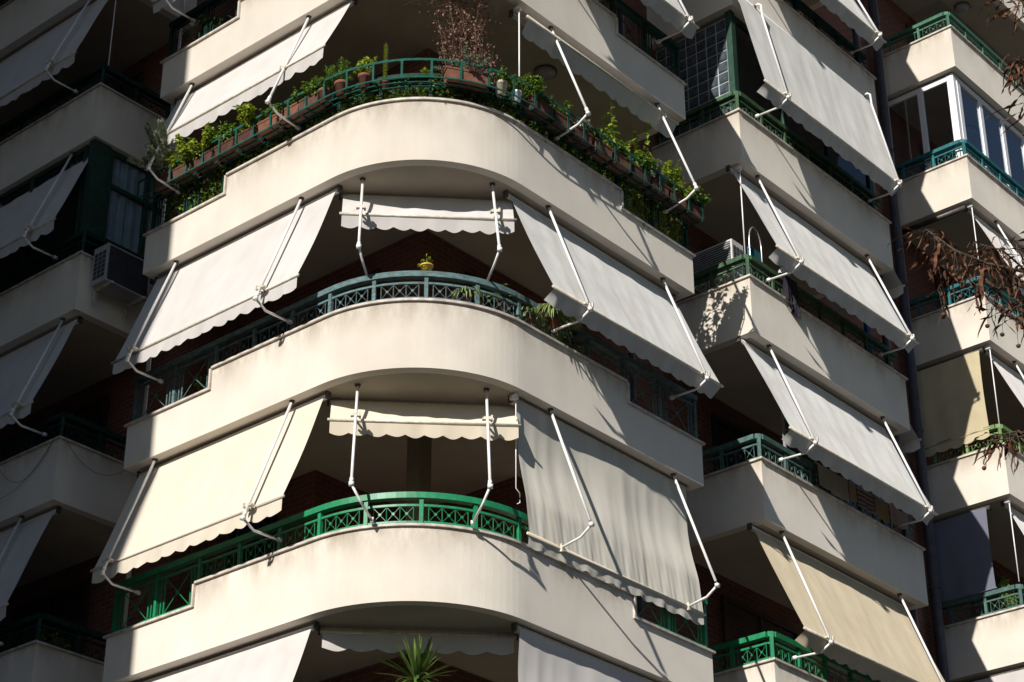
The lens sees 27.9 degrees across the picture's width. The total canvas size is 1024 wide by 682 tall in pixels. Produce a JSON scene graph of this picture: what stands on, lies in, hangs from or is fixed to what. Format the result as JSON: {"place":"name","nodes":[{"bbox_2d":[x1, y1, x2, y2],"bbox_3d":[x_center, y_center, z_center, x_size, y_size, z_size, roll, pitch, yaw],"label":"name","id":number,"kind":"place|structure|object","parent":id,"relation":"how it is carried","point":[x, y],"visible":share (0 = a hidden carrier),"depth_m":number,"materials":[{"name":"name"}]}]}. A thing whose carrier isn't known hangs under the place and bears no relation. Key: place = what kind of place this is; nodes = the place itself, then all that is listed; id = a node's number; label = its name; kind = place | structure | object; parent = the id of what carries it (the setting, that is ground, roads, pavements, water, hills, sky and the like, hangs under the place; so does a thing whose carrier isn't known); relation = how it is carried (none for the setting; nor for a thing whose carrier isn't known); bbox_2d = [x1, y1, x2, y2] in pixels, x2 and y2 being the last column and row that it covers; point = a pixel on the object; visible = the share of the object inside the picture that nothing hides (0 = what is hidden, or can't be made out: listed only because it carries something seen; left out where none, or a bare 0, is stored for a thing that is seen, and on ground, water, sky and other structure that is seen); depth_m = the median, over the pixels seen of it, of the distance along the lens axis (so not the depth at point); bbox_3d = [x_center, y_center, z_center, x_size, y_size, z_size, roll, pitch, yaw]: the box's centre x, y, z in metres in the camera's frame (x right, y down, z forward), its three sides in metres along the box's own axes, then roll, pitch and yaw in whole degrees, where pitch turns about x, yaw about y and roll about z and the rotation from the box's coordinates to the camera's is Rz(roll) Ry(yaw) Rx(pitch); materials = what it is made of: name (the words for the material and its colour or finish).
{"place":"outdoors","nodes":[
{"label":"outdoors","id":0,"kind":"place"},
{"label":"ground","id":1,"kind":"structure","parent":0,"visible":0},
{"bbox_2d":[887,0,1023,472],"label":"tree","id":2,"kind":"object","parent":1,"relation":"on","point":[949,243],"visible":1,"depth_m":8.37,"materials":[{"name":"brown plant"}]},
{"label":"pavement","id":3,"kind":"structure","parent":0,"visible":0},
{"bbox_2d":[0,0,1023,681],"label":"apartment building","id":4,"kind":"structure","parent":3,"relation":"on","point":[430,348],"depth_m":29.21,"materials":[{"name":"paint"}]},
{"bbox_2d":[0,505,61,645],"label":"awning","id":5,"kind":"object","parent":4,"relation":"attached to","point":[18,542],"visible":1,"depth_m":28.31,"materials":[{"name":"white fabric"}]},
{"bbox_2d":[0,316,82,436],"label":"awning","id":6,"kind":"object","parent":4,"relation":"attached to","point":[25,370],"visible":1,"depth_m":29.70,"materials":[{"name":"white fabric"}]},
{"bbox_2d":[0,152,87,259],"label":"awning","id":7,"kind":"object","parent":4,"relation":"attached to","point":[27,218],"visible":1,"depth_m":31.07,"materials":[{"name":"white fabric"}]},
{"bbox_2d":[10,578,91,652],"bbox_3d":[-6.793,4.801,29.851,1.800,2.460,0.059,-23,-36,35],"label":"balcony door","id":8,"kind":"structure","parent":4,"relation":"in","point":[70,603],"depth_m":30.13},
{"bbox_2d":[0,613,106,661],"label":"balcony railing","id":9,"kind":"object","parent":4,"relation":"on","point":[39,618],"visible":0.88,"depth_m":27.81,"materials":[{"name":"green metal"}]},
{"bbox_2d":[0,0,116,106],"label":"awning","id":10,"kind":"object","parent":4,"relation":"attached to","point":[37,61],"visible":1,"depth_m":32.69,"materials":[{"name":"white fabric"}]},
{"bbox_2d":[0,412,125,461],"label":"balcony railing","id":11,"kind":"object","parent":4,"relation":"on","point":[62,417],"visible":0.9,"depth_m":29.32,"materials":[{"name":"green metal"}]},
{"bbox_2d":[34,394,110,452],"bbox_3d":[-6.794,2.167,31.286,1.800,2.460,0.059,-23,-36,35],"label":"balcony door","id":12,"kind":"structure","parent":4,"relation":"in","point":[96,411],"depth_m":31.46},
{"bbox_2d":[0,230,153,292],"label":"balcony railing","id":13,"kind":"object","parent":4,"relation":"on","point":[53,250],"visible":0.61,"depth_m":30.84,"materials":[{"name":"green metal"}]},
{"bbox_2d":[0,64,170,140],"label":"balcony railing","id":14,"kind":"object","parent":4,"relation":"on","point":[43,105],"visible":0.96,"depth_m":32.40,"materials":[{"name":"green paint"}]},
{"bbox_2d":[0,139,172,273],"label":"balcony glazing","id":15,"kind":"structure","parent":4,"relation":"attached to","point":[102,201],"depth_m":31.26,"materials":[{"name":"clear glass"}]},
{"bbox_2d":[0,145,88,273],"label":"window frame","id":16,"kind":"structure","parent":15,"relation":"in","point":[68,219],"depth_m":31.32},
{"bbox_2d":[102,149,172,257],"bbox_3d":[-5.715,-1.983,31.490,0.060,1.620,1.250,-23,-36,35],"label":"window frame","id":17,"kind":"structure","parent":15,"relation":"in","point":[110,186],"depth_m":31.43,"materials":[{"name":"green metal"}]},
{"bbox_2d":[91,243,149,319],"bbox_3d":[-5.728,-0.863,30.200,0.440,0.860,0.816,-23,-36,35],"label":"air conditioner","id":18,"kind":"object","parent":4,"relation":"attached to","point":[117,272],"visible":0.93,"depth_m":30.09,"materials":[{"name":"beige metal"}]},
{"bbox_2d":[90,391,330,594],"bbox_3d":[-3.865,1.886,25.754,3.588,1.926,0.852,-23,-36,35],"label":"awning","id":19,"kind":"object","parent":4,"relation":"attached to","point":[240,479],"visible":1,"depth_m":25.70,"materials":[{"name":"beige fabric"}]},
{"bbox_2d":[111,185,342,383],"bbox_3d":[-3.859,-0.751,27.184,3.648,1.926,0.852,-23,-36,35],"label":"awning","id":20,"kind":"object","parent":4,"relation":"attached to","point":[249,272],"visible":1,"depth_m":27.13,"materials":[{"name":"white fabric"}]},
{"bbox_2d":[143,621,318,681],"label":"awning","id":21,"kind":"object","parent":4,"relation":"attached to","point":[276,659],"visible":1,"depth_m":24.30,"materials":[{"name":"white fabric"}]},
{"bbox_2d":[161,109,333,220],"bbox_3d":[-3.644,-2.148,28.262,3.397,1.139,0.412,-23,-36,35],"label":"trailing plant","id":22,"kind":"object","parent":4,"relation":"on","point":[216,184],"visible":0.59,"depth_m":28.67,"materials":[{"name":"green plant"}]},
{"bbox_2d":[145,0,357,194],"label":"awning","id":23,"kind":"object","parent":4,"relation":"attached to","point":[277,64],"visible":0.97,"depth_m":28.58,"materials":[{"name":"white fabric"}]},
{"bbox_2d":[226,514,276,568],"bbox_3d":[-3.502,3.437,27.353,0.900,2.460,0.059,-23,-36,35],"label":"balcony door","id":24,"kind":"structure","parent":4,"relation":"in","point":[266,521],"depth_m":27.75,"materials":[{"name":"black glass"}]},
{"bbox_2d":[241,316,288,351],"bbox_3d":[-3.504,0.803,28.789,0.900,2.460,0.059,-23,-36,35],"label":"balcony railing","id":25,"kind":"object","parent":4,"relation":"in","point":[273,329],"depth_m":29.24,"materials":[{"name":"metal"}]},
{"bbox_2d":[305,268,380,321],"bbox_3d":[-2.332,0.317,27.899,1.400,2.460,0.059,-23,-36,35],"label":"balcony door","id":26,"kind":"structure","parent":4,"relation":"in","point":[364,299],"depth_m":28.30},
{"bbox_2d":[111,492,707,647],"bbox_3d":[-1.172,2.846,25.375,7.724,0.722,3.210,2,-29,-4],"label":"balcony railing","id":27,"kind":"object","parent":4,"relation":"on","point":[320,511],"visible":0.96,"depth_m":24.78,"materials":[{"name":"green metal"}]},
{"bbox_2d":[132,270,697,438],"bbox_3d":[-1.173,0.212,26.810,7.724,0.722,3.210,2,-29,-4],"label":"balcony railing","id":28,"kind":"object","parent":4,"relation":"on","point":[329,293],"visible":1,"depth_m":26.74,"materials":[{"name":"green metal"}]},
{"bbox_2d":[374,634,456,681],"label":"potted plant","id":29,"kind":"object","parent":4,"relation":"on","point":[419,668],"visible":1,"depth_m":23.28,"materials":[{"name":"green plant"}]},
{"bbox_2d":[318,626,518,654],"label":"awning","id":30,"kind":"object","parent":4,"relation":"attached to","point":[386,640],"visible":0.99,"depth_m":24.10,"materials":[{"name":"white fabric"}]},
{"bbox_2d":[151,73,688,249],"bbox_3d":[-1.175,-2.422,28.246,7.724,0.722,3.210,2,-29,-4],"label":"balcony railing","id":31,"kind":"object","parent":4,"relation":"on","point":[684,231],"visible":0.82,"depth_m":28.27,"materials":[{"name":"green metal"}]},
{"bbox_2d":[136,58,703,227],"bbox_3d":[-1.164,-2.718,28.225,8.125,0.304,3.442,2,-29,-4],"label":"planter rack","id":32,"kind":"object","parent":31,"relation":"on","point":[373,64],"visible":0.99,"depth_m":27.76,"materials":[{"name":"green metal"}]},
{"bbox_2d":[127,118,179,194],"bbox_3d":[-5.033,-2.618,29.095,0.797,0.918,0.710,-23,-36,35],"label":"planter box","id":33,"kind":"object","parent":32,"relation":"on","point":[159,161],"visible":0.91,"depth_m":28.98,"materials":[{"name":"ceramic"}]},
{"bbox_2d":[165,133,198,184],"bbox_3d":[-4.637,-2.553,28.858,0.602,0.576,0.485,-23,-36,35],"label":"planter box","id":34,"kind":"object","parent":32,"relation":"on","point":[178,168],"visible":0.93,"depth_m":28.78,"materials":[{"name":"brown plastic"}]},
{"bbox_2d":[185,122,220,173],"bbox_3d":[-4.275,-2.697,28.588,0.509,0.569,0.422,-23,-36,35],"label":"planter box","id":35,"kind":"object","parent":32,"relation":"on","point":[209,150],"visible":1,"depth_m":28.52,"materials":[{"name":"ceramic"}]},
{"bbox_2d":[206,120,241,162],"bbox_3d":[-3.915,-2.775,28.385,0.544,0.512,0.434,-23,-36,35],"label":"planter box","id":36,"kind":"object","parent":32,"relation":"on","point":[228,142],"visible":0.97,"depth_m":28.30,"materials":[{"name":"ceramic"}]},
{"bbox_2d":[232,103,263,150],"bbox_3d":[-3.620,-2.973,28.123,0.569,0.610,0.534,-23,-36,35],"label":"planter box","id":37,"kind":"object","parent":32,"relation":"on","point":[246,113],"visible":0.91,"depth_m":28.03,"materials":[{"name":"ceramic"}]},
{"bbox_2d":[257,104,285,138],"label":"planter box","id":38,"kind":"object","parent":32,"relation":"on","point":[263,124],"visible":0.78,"depth_m":27.78,"materials":[{"name":"ceramic"}]},
{"bbox_2d":[271,86,306,127],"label":"planter box","id":39,"kind":"object","parent":32,"relation":"on","point":[293,107],"visible":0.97,"depth_m":27.56,"materials":[{"name":"ceramic"}]},
{"bbox_2d":[297,78,332,117],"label":"planter box","id":40,"kind":"object","parent":32,"relation":"on","point":[312,94],"visible":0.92,"depth_m":27.32,"materials":[{"name":"brown plastic"}]},
{"bbox_2d":[324,57,353,98],"bbox_3d":[-2.252,-3.433,27.173,0.428,0.506,0.411,-23,-36,35],"label":"potted plant","id":41,"kind":"object","parent":32,"relation":"on","point":[339,82],"visible":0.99,"depth_m":27.10,"materials":[{"name":"green plant"}]},
{"bbox_2d":[350,56,377,90],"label":"potted plant","id":42,"kind":"object","parent":32,"relation":"on","point":[363,76],"visible":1,"depth_m":26.95,"materials":[{"name":"green plant"}]},
{"bbox_2d":[430,45,494,92],"bbox_3d":[-0.601,-3.511,26.969,0.671,0.445,0.739,-23,-36,35],"label":"planter box","id":43,"kind":"object","parent":32,"relation":"on","point":[453,71],"visible":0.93,"depth_m":26.83,"materials":[{"name":"ceramic"}]},
{"bbox_2d":[520,72,551,121],"bbox_3d":[0.349,-3.279,27.507,0.497,0.551,0.626,-23,-36,35],"label":"planter box","id":44,"kind":"object","parent":32,"relation":"on","point":[535,82],"visible":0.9,"depth_m":27.43,"materials":[{"name":"ceramic"}]},
{"bbox_2d":[545,100,573,136],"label":"planter box","id":45,"kind":"object","parent":32,"relation":"on","point":[559,117],"visible":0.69,"depth_m":27.73,"materials":[{"name":"plastic"}]},
{"bbox_2d":[565,117,594,149],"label":"planter box","id":46,"kind":"object","parent":32,"relation":"on","point":[578,129],"visible":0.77,"depth_m":28.03,"materials":[{"name":"ceramic"}]},
{"bbox_2d":[586,126,613,163],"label":"planter box","id":47,"kind":"object","parent":32,"relation":"on","point":[607,149],"visible":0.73,"depth_m":28.32,"materials":[{"name":"ceramic"}]},
{"bbox_2d":[605,140,632,176],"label":"planter box","id":48,"kind":"object","parent":32,"relation":"on","point":[621,156],"visible":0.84,"depth_m":28.59,"materials":[{"name":"ceramic"}]},
{"bbox_2d":[624,142,657,188],"bbox_3d":[1.758,-2.468,28.990,0.445,0.546,0.568,-23,-36,35],"label":"planter box","id":49,"kind":"object","parent":32,"relation":"on","point":[638,168],"visible":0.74,"depth_m":28.93,"materials":[{"name":"brown plastic"}]},
{"bbox_2d":[643,157,669,201],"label":"planter box","id":50,"kind":"object","parent":32,"relation":"on","point":[654,181],"visible":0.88,"depth_m":29.19,"materials":[{"name":"ceramic"}]},
{"bbox_2d":[662,160,694,213],"bbox_3d":[2.348,-2.230,29.562,0.335,0.674,0.603,-23,-36,35],"label":"potted plant","id":51,"kind":"object","parent":32,"relation":"on","point":[675,177],"visible":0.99,"depth_m":29.47,"materials":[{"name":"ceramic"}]},
{"bbox_2d":[679,185,712,224],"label":"planter box","id":52,"kind":"object","parent":32,"relation":"on","point":[695,208],"visible":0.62,"depth_m":29.76,"materials":[{"name":"ceramic"}]},
{"bbox_2d":[167,0,679,77],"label":"balcony railing","id":53,"kind":"object","parent":4,"relation":"on","point":[619,6],"visible":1,"depth_m":30.70,"materials":[{"name":"green paint"}]},
{"bbox_2d":[327,383,520,525],"bbox_3d":[-1.048,1.343,24.639,2.398,2.042,1.307,2,-29,-4],"label":"awning","id":54,"kind":"object","parent":4,"relation":"attached to","point":[452,421],"visible":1,"depth_m":25.08,"materials":[{"name":"beige fabric"}]},
{"bbox_2d":[339,177,516,279],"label":"awning","id":55,"kind":"object","parent":4,"relation":"attached to","point":[452,215],"visible":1,"depth_m":26.47,"materials":[{"name":"white fabric"}]},
{"bbox_2d":[334,78,525,123],"bbox_3d":[-1.044,-2.820,27.040,2.579,1.147,0.810,3,-29,-6],"label":"trailing plant","id":56,"kind":"object","parent":4,"relation":"on","point":[494,105],"visible":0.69,"depth_m":27.08,"materials":[{"name":"green plant"}]},
{"bbox_2d":[406,0,501,105],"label":"climbing shrub","id":57,"kind":"object","parent":4,"relation":"on","point":[459,29],"visible":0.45,"depth_m":27.72,"materials":[{"name":"plant"}]},
{"bbox_2d":[534,303,580,340],"bbox_3d":[0.540,-0.274,26.445,0.817,0.374,0.822,-23,-36,35],"label":"potted plant","id":58,"kind":"object","parent":4,"relation":"on","point":[554,321],"visible":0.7,"depth_m":26.47,"materials":[{"name":"green plant"}]},
{"bbox_2d":[521,116,613,180],"bbox_3d":[0.750,-2.258,28.064,0.403,1.138,1.886,-23,-36,35],"label":"trailing plant","id":59,"kind":"object","parent":4,"relation":"on","point":[581,155],"visible":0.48,"depth_m":28.17,"materials":[{"name":"green plant"}]},
{"bbox_2d":[511,622,653,681],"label":"awning","id":60,"kind":"object","parent":4,"relation":"attached to","point":[541,658],"visible":1,"depth_m":24.39,"materials":[{"name":"white fabric"}]},
{"bbox_2d":[509,5,698,213],"bbox_3d":[1.400,-3.224,28.925,0.857,1.922,3.524,-23,-36,35],"label":"awning","id":61,"kind":"object","parent":4,"relation":"attached to","point":[567,55],"visible":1,"depth_m":29.16,"materials":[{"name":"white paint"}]},
{"bbox_2d":[503,190,723,399],"bbox_3d":[1.421,-0.589,27.475,0.902,1.938,3.658,-23,-36,35],"label":"awning","id":62,"kind":"object","parent":4,"relation":"attached to","point":[612,299],"visible":1,"depth_m":27.28,"materials":[{"name":"white fabric"}]},
{"bbox_2d":[508,393,719,624],"bbox_3d":[1.412,2.114,26.008,0.816,2.088,3.644,-23,-36,35],"label":"awning","id":63,"kind":"object","parent":4,"relation":"attached to","point":[597,508],"visible":1,"depth_m":26.06,"materials":[{"name":"beige fabric"}]},
{"bbox_2d":[619,123,664,230],"bbox_3d":[1.858,-2.060,29.645,0.575,2.341,0.810,-23,-36,35],"label":"potted plant","id":64,"kind":"object","parent":4,"relation":"on","point":[636,146],"visible":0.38,"depth_m":29.87,"materials":[{"name":"green plant"}]},
{"bbox_2d":[619,176,683,243],"bbox_3d":[1.899,-1.622,29.236,0.400,1.142,1.624,-23,-36,35],"label":"trailing plant","id":65,"kind":"object","parent":4,"relation":"on","point":[667,217],"visible":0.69,"depth_m":29.35,"materials":[{"name":"green plant"}]},
{"bbox_2d":[641,0,699,43],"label":"awning","id":66,"kind":"object","parent":4,"relation":"attached to","point":[677,15],"visible":1,"depth_m":30.60,"materials":[{"name":"white fabric"}]},
{"bbox_2d":[656,18,730,143],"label":"glass block wall","id":67,"kind":"structure","parent":4,"relation":"attached to","point":[704,73],"depth_m":33.22,"materials":[{"name":"glass"}]},
{"bbox_2d":[693,238,744,294],"bbox_3d":[3.130,-1.011,31.674,0.866,0.840,0.420,-23,-36,35],"label":"air conditioner","id":68,"kind":"object","parent":4,"relation":"on","point":[726,250],"visible":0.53,"depth_m":31.58,"materials":[{"name":"beige metal"}]},
{"bbox_2d":[711,413,782,470],"bbox_3d":[3.752,2.561,32.023,0.059,2.460,2.000,-23,-36,35],"label":"balcony door","id":69,"kind":"structure","parent":4,"relation":"in","point":[723,431],"depth_m":32.12,"materials":[{"name":"glass"}]},
{"bbox_2d":[720,595,799,668],"bbox_3d":[3.754,5.195,30.587,0.059,2.460,2.000,-23,-36,35],"label":"balcony door","id":70,"kind":"structure","parent":4,"relation":"in","point":[739,620],"depth_m":30.77,"materials":[{"name":"black glass"}]},
{"bbox_2d":[656,91,880,208],"bbox_3d":[4.302,-2.764,34.209,1.628,0.422,4.233,-23,-36,35],"label":"balcony railing","id":71,"kind":"object","parent":4,"relation":"on","point":[832,168],"visible":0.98,"depth_m":33.26,"materials":[{"name":"green metal"}]},
{"bbox_2d":[676,254,896,366],"bbox_3d":[4.304,-0.130,32.773,1.628,0.422,4.233,-23,-36,35],"label":"balcony railing","id":72,"kind":"object","parent":4,"relation":"on","point":[766,271],"visible":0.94,"depth_m":31.97,"materials":[{"name":"green metal"}]},
{"bbox_2d":[779,273,800,318],"bbox_3d":[4.225,-0.658,31.517,0.195,0.738,0.380,-23,-36,35],"label":"hanging cloth","id":73,"kind":"object","parent":72,"relation":"hanging from","point":[790,291],"visible":0.97,"depth_m":31.50,"materials":[{"name":"grey fabric"}]},
{"bbox_2d":[708,631,880,681],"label":"balcony railing","id":74,"kind":"object","parent":4,"relation":"on","point":[799,648],"visible":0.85,"depth_m":28.51,"materials":[{"name":"green metal"}]},
{"bbox_2d":[725,10,874,205],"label":"balcony glazing","id":75,"kind":"structure","parent":4,"relation":"on","point":[746,76],"depth_m":33.42,"materials":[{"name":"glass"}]},
{"bbox_2d":[734,15,874,205],"bbox_3d":[4.849,-3.670,34.258,0.080,2.020,3.990,-23,-36,35],"label":"window frame","id":76,"kind":"structure","parent":75,"relation":"in","point":[750,74],"depth_m":33.55,"materials":[{"name":"glass"}]},
{"bbox_2d":[702,433,913,537],"bbox_3d":[4.306,2.504,31.337,1.628,0.422,4.233,-23,-36,35],"label":"balcony railing","id":77,"kind":"object","parent":4,"relation":"on","point":[784,451],"visible":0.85,"depth_m":29.95,"materials":[{"name":"green metal"}]},
{"bbox_2d":[813,462,848,501],"bbox_3d":[4.729,2.123,30.682,0.174,0.421,0.820,-23,-36,35],"label":"hanging cloth","id":78,"kind":"object","parent":77,"relation":"hanging from","point":[835,484],"visible":1,"depth_m":30.64,"materials":[{"name":"beige fabric"}]},
{"bbox_2d":[739,0,902,202],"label":"awning","id":79,"kind":"object","parent":4,"relation":"attached to","point":[813,94],"visible":1,"depth_m":33.77,"materials":[{"name":"white fabric"}]},
{"bbox_2d":[725,165,918,356],"bbox_3d":[4.968,-1.253,32.510,0.902,1.958,4.068,-23,-36,35],"label":"awning","id":80,"kind":"object","parent":4,"relation":"attached to","point":[818,261],"visible":1,"depth_m":32.30,"materials":[{"name":"white fabric"}]},
{"bbox_2d":[783,0,866,64],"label":"balcony railing","id":81,"kind":"object","parent":4,"relation":"on","point":[819,22],"visible":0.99,"depth_m":35.84,"materials":[{"name":"green paint"}]},
{"bbox_2d":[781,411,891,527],"bbox_3d":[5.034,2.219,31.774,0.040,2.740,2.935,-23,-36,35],"label":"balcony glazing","id":82,"kind":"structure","parent":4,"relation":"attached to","point":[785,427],"depth_m":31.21,"materials":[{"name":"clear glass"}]},
{"bbox_2d":[736,335,937,527],"bbox_3d":[4.970,1.381,31.074,0.902,1.958,4.068,-23,-36,35],"label":"awning","id":83,"kind":"object","parent":4,"relation":"attached to","point":[836,435],"visible":1,"depth_m":30.90,"materials":[{"name":"white fabric"}]},
{"bbox_2d":[747,522,944,681],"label":"awning","id":84,"kind":"object","parent":4,"relation":"attached to","point":[854,624],"visible":1,"depth_m":29.36,"materials":[{"name":"beige fabric"}]},
{"bbox_2d":[820,0,886,54],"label":"awning","id":85,"kind":"object","parent":4,"relation":"attached to","point":[850,13],"visible":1,"depth_m":35.74,"materials":[{"name":"white fabric"}]},
{"bbox_2d":[826,270,904,317],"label":"awning","id":86,"kind":"object","parent":4,"relation":"attached to","point":[894,286],"visible":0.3,"depth_m":35.11,"materials":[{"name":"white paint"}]},
{"bbox_2d":[890,424,921,453],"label":"awning","id":87,"kind":"object","parent":4,"relation":"attached to","point":[910,440],"visible":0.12,"depth_m":33.70,"materials":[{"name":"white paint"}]},
{"bbox_2d":[882,11,1023,87],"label":"balcony railing","id":88,"kind":"object","parent":4,"relation":"on","point":[984,48],"visible":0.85,"depth_m":40.89,"materials":[{"name":"green paint"}]},
{"bbox_2d":[917,348,989,456],"bbox_3d":[7.875,1.118,36.903,1.400,1.780,0.145,-23,-36,35],"label":"roller blind","id":89,"kind":"object","parent":4,"relation":"attached to","point":[952,401],"visible":1,"depth_m":36.85,"materials":[{"name":"fabric"}]},
{"bbox_2d":[888,73,1023,189],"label":"balcony glazing","id":90,"kind":"structure","parent":4,"relation":"on","point":[955,85],"depth_m":40.01,"materials":[{"name":"white plastic"}]},
{"bbox_2d":[888,74,961,169],"bbox_3d":[7.909,-4.022,39.822,1.550,2.000,0.060,-23,-36,35],"label":"window frame","id":91,"kind":"structure","parent":90,"relation":"in","point":[919,92],"depth_m":39.84,"materials":[{"name":"white plastic"}]},
{"bbox_2d":[956,77,1023,189],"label":"window frame","id":92,"kind":"structure","parent":90,"relation":"in","point":[980,103],"depth_m":40.40,"materials":[{"name":"white plastic"}]},
{"bbox_2d":[895,139,1023,199],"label":"balcony railing","id":93,"kind":"object","parent":4,"relation":"on","point":[985,161],"visible":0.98,"depth_m":39.44,"materials":[{"name":"green metal"}]},
{"bbox_2d":[933,505,996,602],"bbox_3d":[7.765,3.696,35.611,1.240,1.544,0.140,-23,-36,35],"label":"roller blind","id":94,"kind":"object","parent":4,"relation":"attached to","point":[963,556],"visible":0.95,"depth_m":35.53,"materials":[{"name":"fabric"}]},
{"bbox_2d":[909,276,1023,318],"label":"balcony railing","id":95,"kind":"object","parent":4,"relation":"on","point":[935,294],"visible":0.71,"depth_m":38.00,"materials":[{"name":"green metal"}]},
{"bbox_2d":[928,424,1023,465],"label":"balcony railing","id":96,"kind":"object","parent":4,"relation":"on","point":[1001,428],"visible":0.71,"depth_m":36.34,"materials":[{"name":"green metal"}]},
{"bbox_2d":[942,584,1023,625],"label":"balcony railing","id":97,"kind":"object","parent":4,"relation":"on","point":[984,596],"visible":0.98,"depth_m":34.98,"materials":[{"name":"green metal"}]},
{"bbox_2d":[964,203,1023,305],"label":"awning","id":98,"kind":"object","parent":4,"relation":"attached to","point":[990,232],"visible":0.59,"depth_m":38.53,"materials":[{"name":"white fabric"}]},
{"bbox_2d":[966,667,1023,681],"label":"awning","id":99,"kind":"object","parent":4,"relation":"attached to","point":[1015,675],"visible":1,"depth_m":34.15,"materials":[{"name":"fabric"}]},
{"bbox_2d":[982,345,1023,423],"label":"awning","id":100,"kind":"object","parent":4,"relation":"attached to","point":[1014,380],"visible":1,"depth_m":37.02,"materials":[{"name":"white fabric"}]},
{"bbox_2d":[1000,499,1023,581],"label":"awning","id":101,"kind":"object","parent":4,"relation":"attached to","point":[1018,517],"visible":1,"depth_m":35.52,"materials":[{"name":"white paint"}]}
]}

